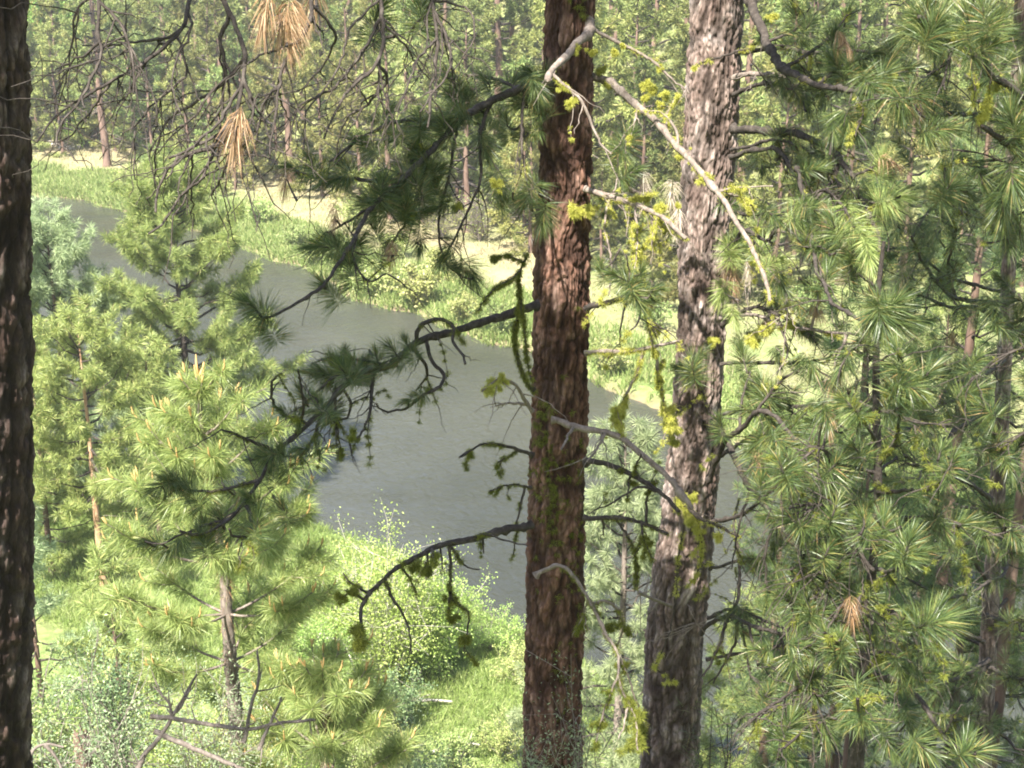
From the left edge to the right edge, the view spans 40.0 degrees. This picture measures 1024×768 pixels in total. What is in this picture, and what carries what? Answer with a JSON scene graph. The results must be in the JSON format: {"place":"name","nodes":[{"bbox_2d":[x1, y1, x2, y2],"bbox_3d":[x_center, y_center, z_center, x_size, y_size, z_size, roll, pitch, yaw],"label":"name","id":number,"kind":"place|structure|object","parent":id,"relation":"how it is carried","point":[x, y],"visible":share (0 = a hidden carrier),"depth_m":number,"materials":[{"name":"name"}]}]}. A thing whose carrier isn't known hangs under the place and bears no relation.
{"place":"outdoors","nodes":[
{"label":"outdoors","id":0,"kind":"place"},
{"bbox_2d":[28,0,1023,767],"bbox_3d":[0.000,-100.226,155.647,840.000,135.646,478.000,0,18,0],"label":"ground","id":1,"kind":"structure","parent":0,"point":[640,392],"depth_m":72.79,"materials":[{"name":"green plant"}]},
{"bbox_2d":[30,0,90,131],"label":"pine tree","id":2,"kind":"object","parent":1,"relation":"on","point":[51,12],"visible":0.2,"depth_m":131.18,"materials":[{"name":"green plant"}]},
{"bbox_2d":[30,21,97,157],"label":"pine tree","id":3,"kind":"object","parent":1,"relation":"on","point":[47,68],"visible":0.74,"depth_m":122.82,"materials":[{"name":"green plant"}]},
{"bbox_2d":[32,483,103,715],"bbox_3d":[-11.385,5.367,33.335,3.300,6.972,2.832,-7,19,-19],"label":"pine tree","id":4,"kind":"object","parent":1,"relation":"on","point":[50,600],"visible":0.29,"depth_m":33.38,"materials":[{"name":"green plant"}]},
{"bbox_2d":[32,344,116,575],"bbox_3d":[-14.080,2.367,42.708,4.327,7.666,4.066,-8,20,-22],"label":"pine tree","id":5,"kind":"object","parent":1,"relation":"on","point":[46,529],"visible":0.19,"depth_m":43.08,"materials":[{"name":"green plant"}]},
{"bbox_2d":[31,706,118,767],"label":"sagebrush","id":6,"kind":"object","parent":1,"relation":"on","point":[67,760],"visible":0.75,"depth_m":9.91,"materials":[{"name":"green plant"}]},
{"bbox_2d":[31,641,121,767],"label":"bush","id":7,"kind":"object","parent":1,"relation":"on","point":[42,732],"visible":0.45,"depth_m":17.16,"materials":[{"name":"green plant"}]},
{"bbox_2d":[29,193,135,517],"bbox_3d":[-15.448,-0.779,47.999,6.056,11.402,5.698,12,21,32],"label":"pine tree","id":8,"kind":"object","parent":1,"relation":"on","point":[46,269],"visible":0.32,"depth_m":47.03,"materials":[{"name":"green plant"}]},
{"bbox_2d":[51,1,126,147],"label":"pine tree","id":9,"kind":"object","parent":1,"relation":"on","point":[84,19],"visible":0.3,"depth_m":126.44,"materials":[{"name":"green plant"}]},
{"bbox_2d":[51,0,139,166],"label":"pine tree","id":10,"kind":"object","parent":1,"relation":"on","point":[84,30],"visible":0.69,"depth_m":115.60,"materials":[{"name":"green plant"}]},
{"bbox_2d":[30,286,166,585],"bbox_3d":[-12.338,1.774,41.865,5.684,9.287,5.264,5,19,16],"label":"pine tree","id":11,"kind":"object","parent":1,"relation":"on","point":[72,330],"visible":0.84,"depth_m":40.65,"materials":[{"name":"green plant"}]},
{"bbox_2d":[32,614,184,767],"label":"sagebrush","id":12,"kind":"object","parent":1,"relation":"on","point":[103,759],"visible":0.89,"depth_m":10.64,"materials":[{"name":"green plant"}]},
{"bbox_2d":[49,631,183,767],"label":"bush","id":13,"kind":"object","parent":1,"relation":"on","point":[112,682],"visible":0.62,"depth_m":19.27,"materials":[{"name":"green plant"}]},
{"bbox_2d":[55,536,180,767],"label":"pine tree","id":14,"kind":"object","parent":1,"relation":"on","point":[99,560],"visible":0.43,"depth_m":26.49,"materials":[{"name":"green plant"}]},
{"bbox_2d":[95,2,157,160],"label":"pine tree","id":15,"kind":"object","parent":1,"relation":"on","point":[114,104],"visible":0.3,"depth_m":120.34,"materials":[{"name":"green plant"}]},
{"bbox_2d":[111,31,189,165],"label":"pine tree","id":16,"kind":"object","parent":1,"relation":"on","point":[143,106],"visible":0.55,"depth_m":117.76,"materials":[{"name":"green plant"}]},
{"bbox_2d":[73,330,237,539],"bbox_3d":[-11.448,1.967,44.523,4.413,7.345,4.297,-17,24,-41],"label":"pine tree","id":17,"kind":"object","parent":1,"relation":"on","point":[158,367],"visible":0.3,"depth_m":44.12,"materials":[{"name":"green plant"}]},
{"bbox_2d":[113,683,204,767],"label":"bush","id":18,"kind":"object","parent":1,"relation":"on","point":[163,753],"visible":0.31,"depth_m":22.82,"materials":[{"name":"green plant"}]},
{"bbox_2d":[128,0,193,139],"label":"pine tree","id":19,"kind":"object","parent":1,"relation":"on","point":[136,5],"visible":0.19,"depth_m":124.00,"materials":[{"name":"green plant"}]},
{"bbox_2d":[132,0,195,154],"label":"pine tree","id":20,"kind":"object","parent":1,"relation":"on","point":[165,12],"visible":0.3,"depth_m":119.79,"materials":[{"name":"green plant"}]},
{"bbox_2d":[131,688,228,767],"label":"bush","id":21,"kind":"object","parent":1,"relation":"on","point":[198,756],"visible":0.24,"depth_m":25.48,"materials":[{"name":"green plant"}]},
{"bbox_2d":[148,16,214,170],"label":"pine tree","id":22,"kind":"object","parent":1,"relation":"on","point":[187,101],"visible":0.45,"depth_m":113.59,"materials":[{"name":"green plant"}]},
{"bbox_2d":[62,140,312,486],"bbox_3d":[-11.392,-2.213,49.985,8.820,12.919,8.003,-13,22,-34],"label":"pine tree","id":23,"kind":"object","parent":1,"relation":"on","point":[179,318],"visible":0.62,"depth_m":48.35,"materials":[{"name":"green plant"}]},
{"bbox_2d":[101,628,295,767],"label":"sagebrush","id":24,"kind":"object","parent":1,"relation":"on","point":[213,740],"visible":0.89,"depth_m":10.96,"materials":[{"name":"green plant"}]},
{"bbox_2d":[170,0,247,173],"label":"pine tree","id":25,"kind":"object","parent":1,"relation":"on","point":[208,36],"visible":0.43,"depth_m":110.95,"materials":[{"name":"green plant"}]},
{"bbox_2d":[118,650,315,767],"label":"dead limbs","id":26,"kind":"object","parent":1,"relation":"on","point":[171,717],"visible":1,"depth_m":9.09,"materials":[{"name":"grey plant"}]},
{"bbox_2d":[189,64,245,180],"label":"pine tree","id":27,"kind":"object","parent":1,"relation":"on","point":[217,70],"visible":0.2,"depth_m":109.83,"materials":[{"name":"green plant"}]},
{"bbox_2d":[90,353,352,767],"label":"young pine","id":28,"kind":"object","parent":1,"relation":"on","point":[188,624],"visible":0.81,"depth_m":11.31,"materials":[{"name":"green plant"}]},
{"bbox_2d":[172,0,271,165],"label":"pine tree","id":29,"kind":"object","parent":1,"relation":"on","point":[239,10],"visible":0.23,"depth_m":114.53,"materials":[{"name":"green plant"}]},
{"bbox_2d":[208,83,267,189],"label":"pine tree","id":30,"kind":"object","parent":1,"relation":"on","point":[256,163],"visible":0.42,"depth_m":107.74,"materials":[{"name":"green plant"}]},
{"bbox_2d":[211,22,273,175],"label":"pine tree","id":31,"kind":"object","parent":1,"relation":"on","point":[237,56],"visible":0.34,"depth_m":112.02,"materials":[{"name":"green plant"}]},
{"bbox_2d":[182,517,309,767],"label":"pine tree","id":32,"kind":"object","parent":1,"relation":"on","point":[209,686],"visible":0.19,"depth_m":28.83,"materials":[{"name":"green plant"}]},
{"bbox_2d":[0,0,500,767],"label":"pine tree","id":33,"kind":"object","parent":1,"relation":"on","point":[16,476],"visible":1,"depth_m":5.09,"materials":[{"name":"brown plant"}]},
{"bbox_2d":[243,39,311,177],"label":"pine tree","id":34,"kind":"object","parent":1,"relation":"on","point":[262,128],"visible":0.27,"depth_m":111.87,"materials":[{"name":"green plant"}]},
{"bbox_2d":[241,0,327,182],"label":"pine tree","id":35,"kind":"object","parent":1,"relation":"on","point":[258,77],"visible":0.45,"depth_m":108.26,"materials":[{"name":"green plant"}]},
{"bbox_2d":[275,0,354,170],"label":"pine tree","id":36,"kind":"object","parent":1,"relation":"on","point":[334,24],"visible":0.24,"depth_m":111.12,"materials":[{"name":"green plant"}]},
{"bbox_2d":[271,607,367,701],"bbox_3d":[-4.908,7.027,35.285,2.702,2.823,2.383,-4,18,-13],"label":"bush","id":37,"kind":"object","parent":1,"relation":"on","point":[321,636],"visible":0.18,"depth_m":35.35,"materials":[{"name":"green plant"}]},
{"bbox_2d":[275,40,364,196],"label":"pine tree","id":38,"kind":"object","parent":1,"relation":"on","point":[308,70],"visible":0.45,"depth_m":103.21,"materials":[{"name":"green plant"}]},
{"bbox_2d":[226,623,428,767],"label":"young pine","id":39,"kind":"object","parent":1,"relation":"on","point":[332,739],"visible":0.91,"depth_m":11.29,"materials":[{"name":"green plant"}]},
{"bbox_2d":[286,522,402,646],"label":"willow","id":40,"kind":"object","parent":1,"relation":"on","point":[341,619],"visible":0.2,"depth_m":38.39,"materials":[{"name":"green plant"}]},
{"bbox_2d":[318,0,379,115],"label":"pine tree","id":41,"kind":"object","parent":1,"relation":"on","point":[348,12],"visible":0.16,"depth_m":122.44,"materials":[{"name":"green plant"}]},
{"bbox_2d":[307,37,402,212],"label":"pine tree","id":42,"kind":"object","parent":1,"relation":"on","point":[312,135],"visible":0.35,"depth_m":98.48,"materials":[{"name":"green plant"}]},
{"bbox_2d":[343,0,427,219],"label":"pine tree","id":43,"kind":"object","parent":1,"relation":"on","point":[395,90],"visible":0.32,"depth_m":94.13,"materials":[{"name":"green plant"}]},
{"bbox_2d":[316,489,472,691],"bbox_3d":[-3.100,5.805,36.759,4.170,5.726,4.690,3,18,10],"label":"willow","id":44,"kind":"object","parent":1,"relation":"on","point":[391,642],"visible":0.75,"depth_m":36.20,"materials":[{"name":"green plant"}]},
{"bbox_2d":[365,0,438,191],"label":"pine tree","id":45,"kind":"object","parent":1,"relation":"on","point":[403,53],"visible":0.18,"depth_m":101.61,"materials":[{"name":"green plant"}]},
{"bbox_2d":[371,663,438,727],"bbox_3d":[-2.750,7.804,35.146,1.401,1.720,1.708,7,19,21],"label":"bush","id":46,"kind":"object","parent":1,"relation":"on","point":[407,699],"visible":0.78,"depth_m":35.12,"materials":[{"name":"green plant"}]},
{"bbox_2d":[380,262,453,306],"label":"bush","id":47,"kind":"object","parent":1,"relation":"on","point":[422,289],"visible":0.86,"depth_m":76.20,"materials":[{"name":"green plant"}]},
{"bbox_2d":[405,9,475,197],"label":"pine tree","id":48,"kind":"object","parent":1,"relation":"on","point":[419,52],"visible":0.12,"depth_m":98.67,"materials":[{"name":"green plant"}]},
{"bbox_2d":[397,554,497,678],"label":"willow","id":49,"kind":"object","parent":1,"relation":"on","point":[446,642],"visible":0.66,"depth_m":37.50,"materials":[{"name":"green plant"}]},
{"bbox_2d":[419,725,481,767],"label":"bush","id":50,"kind":"object","parent":1,"relation":"on","point":[455,745],"visible":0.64,"depth_m":33.43,"materials":[{"name":"green plant"}]},
{"bbox_2d":[130,0,773,767],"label":"pine tree","id":51,"kind":"object","parent":1,"relation":"on","point":[560,80],"visible":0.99,"depth_m":8.44,"materials":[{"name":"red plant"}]},
{"bbox_2d":[447,288,479,320],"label":"bush","id":52,"kind":"object","parent":1,"relation":"on","point":[460,308],"visible":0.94,"depth_m":73.05,"materials":[{"name":"green plant"}]},
{"bbox_2d":[423,32,503,223],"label":"pine tree","id":53,"kind":"object","parent":1,"relation":"on","point":[472,180],"visible":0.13,"depth_m":93.62,"materials":[{"name":"green plant"}]},
{"bbox_2d":[424,0,510,232],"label":"pine tree","id":54,"kind":"object","parent":1,"relation":"on","point":[465,167],"visible":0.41,"depth_m":89.89,"materials":[{"name":"green plant"}]},
{"bbox_2d":[446,190,512,240],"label":"thicket","id":55,"kind":"object","parent":1,"relation":"on","point":[476,224],"visible":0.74,"depth_m":89.84,"materials":[{"name":"green plant"}]},
{"bbox_2d":[458,597,526,651],"bbox_3d":[-0.534,6.904,39.351,2.585,1.492,2.096,-14,23,-37],"label":"bush","id":56,"kind":"object","parent":1,"relation":"on","point":[499,639],"visible":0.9,"depth_m":39.53,"materials":[{"name":"green plant"}]},
{"bbox_2d":[452,0,543,133],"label":"pine tree","id":57,"kind":"object","parent":1,"relation":"on","point":[494,11],"visible":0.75,"depth_m":108.10,"materials":[{"name":"green plant"}]},
{"bbox_2d":[457,0,540,80],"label":"pine tree","id":58,"kind":"object","parent":1,"relation":"on","point":[509,13],"visible":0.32,"depth_m":112.62,"materials":[{"name":"green plant"}]},
{"bbox_2d":[475,707,523,761],"bbox_3d":[-0.141,8.425,33.881,1.530,1.416,1.413,3,18,10],"label":"bush","id":59,"kind":"object","parent":1,"relation":"on","point":[501,747],"visible":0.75,"depth_m":33.73,"materials":[{"name":"green plant"}]},
{"bbox_2d":[472,54,536,223],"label":"pine tree","id":60,"kind":"object","parent":1,"relation":"on","point":[521,60],"visible":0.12,"depth_m":92.09,"materials":[{"name":"green plant"}]},
{"bbox_2d":[485,636,525,684],"bbox_3d":[0.145,7.438,37.604,1.681,1.303,1.918,8,19,22],"label":"bush","id":61,"kind":"object","parent":1,"relation":"on","point":[519,654],"visible":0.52,"depth_m":37.58,"materials":[{"name":"green plant"}]},
{"bbox_2d":[486,101,539,256],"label":"pine tree","id":62,"kind":"object","parent":1,"relation":"on","point":[534,154],"visible":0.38,"depth_m":86.01,"materials":[{"name":"green plant"}]},
{"bbox_2d":[487,93,538,245],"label":"pine tree","id":63,"kind":"object","parent":1,"relation":"on","point":[516,238],"visible":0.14,"depth_m":89.78,"materials":[{"name":"green plant"}]},
{"bbox_2d":[31,157,1022,552],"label":"grass","id":64,"kind":"structure","parent":1,"relation":"on","point":[59,179],"depth_m":79.03,"materials":[{"name":"green plant"}]},
{"bbox_2d":[32,131,1023,466],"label":"grass","id":65,"kind":"structure","parent":1,"relation":"on","point":[76,155],"depth_m":87.34,"materials":[{"name":"green plant"}]},
{"bbox_2d":[483,648,650,767],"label":"sagebrush","id":66,"kind":"object","parent":1,"relation":"on","point":[575,751],"visible":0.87,"depth_m":9.40,"materials":[{"name":"green plant"}]},
{"bbox_2d":[509,0,642,177],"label":"pine tree","id":67,"kind":"object","parent":1,"relation":"on","point":[614,114],"visible":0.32,"depth_m":79.51,"materials":[{"name":"green plant"}]},
{"bbox_2d":[504,394,704,767],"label":"pine tree","id":68,"kind":"object","parent":1,"relation":"on","point":[608,571],"visible":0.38,"depth_m":26.01,"materials":[{"name":"green plant"}]},
{"bbox_2d":[589,156,629,275],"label":"pine tree","id":69,"kind":"object","parent":1,"relation":"on","point":[612,235],"visible":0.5,"depth_m":80.55,"materials":[{"name":"green plant"}]},
{"bbox_2d":[589,334,632,375],"bbox_3d":[4.550,-1.293,64.503,2.103,1.859,2.881,-1,18,-4],"label":"bush","id":70,"kind":"object","parent":1,"relation":"on","point":[615,360],"visible":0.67,"depth_m":64.30,"materials":[{"name":"green plant"}]},
{"bbox_2d":[592,0,668,158],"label":"pine tree","id":71,"kind":"object","parent":1,"relation":"on","point":[617,4],"visible":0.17,"depth_m":95.66,"materials":[{"name":"green plant"}]},
{"bbox_2d":[591,0,677,224],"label":"pine tree","id":72,"kind":"object","parent":1,"relation":"on","point":[654,30],"visible":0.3,"depth_m":88.29,"materials":[{"name":"green plant"}]},
{"bbox_2d":[603,56,679,255],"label":"pine tree","id":73,"kind":"object","parent":1,"relation":"on","point":[637,77],"visible":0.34,"depth_m":81.83,"materials":[{"name":"green plant"}]},
{"bbox_2d":[594,0,689,186],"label":"pine tree","id":74,"kind":"object","parent":1,"relation":"on","point":[661,4],"visible":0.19,"depth_m":92.46,"materials":[{"name":"green plant"}]},
{"bbox_2d":[622,181,677,288],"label":"pine tree","id":75,"kind":"object","parent":1,"relation":"on","point":[658,275],"visible":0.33,"depth_m":76.92,"materials":[{"name":"green plant"}]},
{"bbox_2d":[641,0,742,241],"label":"pine tree","id":76,"kind":"object","parent":1,"relation":"on","point":[685,42],"visible":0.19,"depth_m":83.14,"materials":[{"name":"green plant"}]},
{"bbox_2d":[627,115,759,303],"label":"pine tree","id":77,"kind":"object","parent":1,"relation":"on","point":[672,296],"visible":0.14,"depth_m":73.83,"materials":[{"name":"green plant"}]},
{"bbox_2d":[642,91,756,279],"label":"pine tree","id":78,"kind":"object","parent":1,"relation":"on","point":[674,165],"visible":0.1,"depth_m":78.83,"materials":[{"name":"green plant"}]},
{"bbox_2d":[674,680,775,767],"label":"sapling","id":79,"kind":"object","parent":1,"relation":"on","point":[716,754],"visible":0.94,"depth_m":10.32,"materials":[{"name":"green plant"}]},
{"bbox_2d":[678,78,778,298],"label":"pine tree","id":80,"kind":"object","parent":1,"relation":"on","point":[746,118],"visible":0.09,"depth_m":74.33,"materials":[{"name":"green plant"}]},
{"bbox_2d":[735,0,786,200],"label":"pine tree","id":81,"kind":"object","parent":1,"relation":"on","point":[761,4],"visible":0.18,"depth_m":85.19,"materials":[{"name":"green plant"}]},
{"bbox_2d":[701,409,830,767],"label":"pine tree","id":82,"kind":"object","parent":1,"relation":"on","point":[760,752],"visible":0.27,"depth_m":24.39,"materials":[{"name":"green plant"}]},
{"bbox_2d":[699,581,842,767],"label":"pine tree","id":83,"kind":"object","parent":1,"relation":"on","point":[712,675],"visible":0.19,"depth_m":30.49,"materials":[{"name":"green plant"}]},
{"bbox_2d":[733,67,825,310],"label":"pine tree","id":84,"kind":"object","parent":1,"relation":"on","point":[758,137],"visible":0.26,"depth_m":71.67,"materials":[{"name":"green plant"}]},
{"bbox_2d":[736,0,846,278],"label":"pine tree","id":85,"kind":"object","parent":1,"relation":"on","point":[741,164],"visible":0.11,"depth_m":75.02,"materials":[{"name":"green plant"}]},
{"bbox_2d":[608,0,996,767],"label":"pine tree","id":86,"kind":"object","parent":1,"relation":"on","point":[676,614],"visible":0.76,"depth_m":9.02,"materials":[{"name":"green plant"}]},
{"bbox_2d":[739,0,873,255],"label":"pine tree","id":87,"kind":"object","parent":1,"relation":"on","point":[815,3],"visible":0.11,"depth_m":78.49,"materials":[{"name":"green plant"}]},
{"bbox_2d":[735,619,898,767],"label":"pine tree","id":88,"kind":"object","parent":1,"relation":"on","point":[821,764],"visible":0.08,"depth_m":28.65,"materials":[{"name":"green plant"}]},
{"bbox_2d":[733,176,949,767],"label":"pine tree","id":89,"kind":"object","parent":1,"relation":"on","point":[835,759],"visible":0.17,"depth_m":19.00,"materials":[{"name":"green plant"}]},
{"bbox_2d":[763,386,937,767],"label":"pine tree","id":90,"kind":"object","parent":1,"relation":"on","point":[870,763],"visible":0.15,"depth_m":17.66,"materials":[{"name":"green plant"}]},
{"bbox_2d":[794,0,910,284],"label":"pine tree","id":91,"kind":"object","parent":1,"relation":"on","point":[875,17],"visible":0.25,"depth_m":72.91,"materials":[{"name":"green plant"}]},
{"bbox_2d":[716,241,1007,767],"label":"young pine","id":92,"kind":"object","parent":1,"relation":"on","point":[836,647],"visible":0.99,"depth_m":6.36,"materials":[{"name":"green plant"}]},
{"bbox_2d":[851,0,933,181],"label":"pine tree","id":93,"kind":"object","parent":1,"relation":"on","point":[882,3],"visible":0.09,"depth_m":79.27,"materials":[{"name":"green plant"}]},
{"bbox_2d":[852,6,965,291],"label":"pine tree","id":94,"kind":"object","parent":1,"relation":"on","point":[908,179],"visible":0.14,"depth_m":72.72,"materials":[{"name":"green plant"}]},
{"bbox_2d":[828,0,1023,767],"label":"pine tree","id":95,"kind":"object","parent":1,"relation":"on","point":[985,666],"visible":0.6,"depth_m":12.08,"materials":[{"name":"green plant"}]},
{"bbox_2d":[846,59,1023,767],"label":"pine tree","id":96,"kind":"object","parent":1,"relation":"on","point":[970,339],"visible":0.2,"depth_m":20.79,"materials":[{"name":"green plant"}]},
{"bbox_2d":[867,290,1018,597],"bbox_3d":[12.932,2.197,43.007,5.568,10.752,5.058,-2,18,-5],"label":"pine tree","id":97,"kind":"object","parent":1,"relation":"on","point":[963,333],"visible":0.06,"depth_m":41.73,"materials":[{"name":"green plant"}]},
{"bbox_2d":[873,367,1023,767],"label":"pine tree","id":98,"kind":"object","parent":1,"relation":"on","point":[959,652],"visible":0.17,"depth_m":23.34,"materials":[{"name":"green plant"}]},
{"bbox_2d":[908,0,988,174],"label":"pine tree","id":99,"kind":"object","parent":1,"relation":"on","point":[960,84],"visible":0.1,"depth_m":81.91,"materials":[{"name":"green plant"}]},
{"bbox_2d":[875,192,1023,767],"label":"pine tree","id":100,"kind":"object","parent":1,"relation":"on","point":[1000,693],"visible":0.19,"depth_m":18.70,"materials":[{"name":"green plant"}]},
{"bbox_2d":[877,0,1023,587],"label":"pine tree","id":101,"kind":"object","parent":1,"relation":"on","point":[933,25],"visible":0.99,"depth_m":7.14,"materials":[{"name":"green plant"}]},
{"bbox_2d":[917,0,1023,233],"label":"pine tree","id":102,"kind":"object","parent":1,"relation":"on","point":[968,104],"visible":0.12,"depth_m":77.25,"materials":[{"name":"green plant"}]},
{"bbox_2d":[921,437,1023,767],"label":"pine tree","id":103,"kind":"object","parent":1,"relation":"on","point":[1017,697],"visible":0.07,"depth_m":26.28,"materials":[{"name":"green plant"}]},
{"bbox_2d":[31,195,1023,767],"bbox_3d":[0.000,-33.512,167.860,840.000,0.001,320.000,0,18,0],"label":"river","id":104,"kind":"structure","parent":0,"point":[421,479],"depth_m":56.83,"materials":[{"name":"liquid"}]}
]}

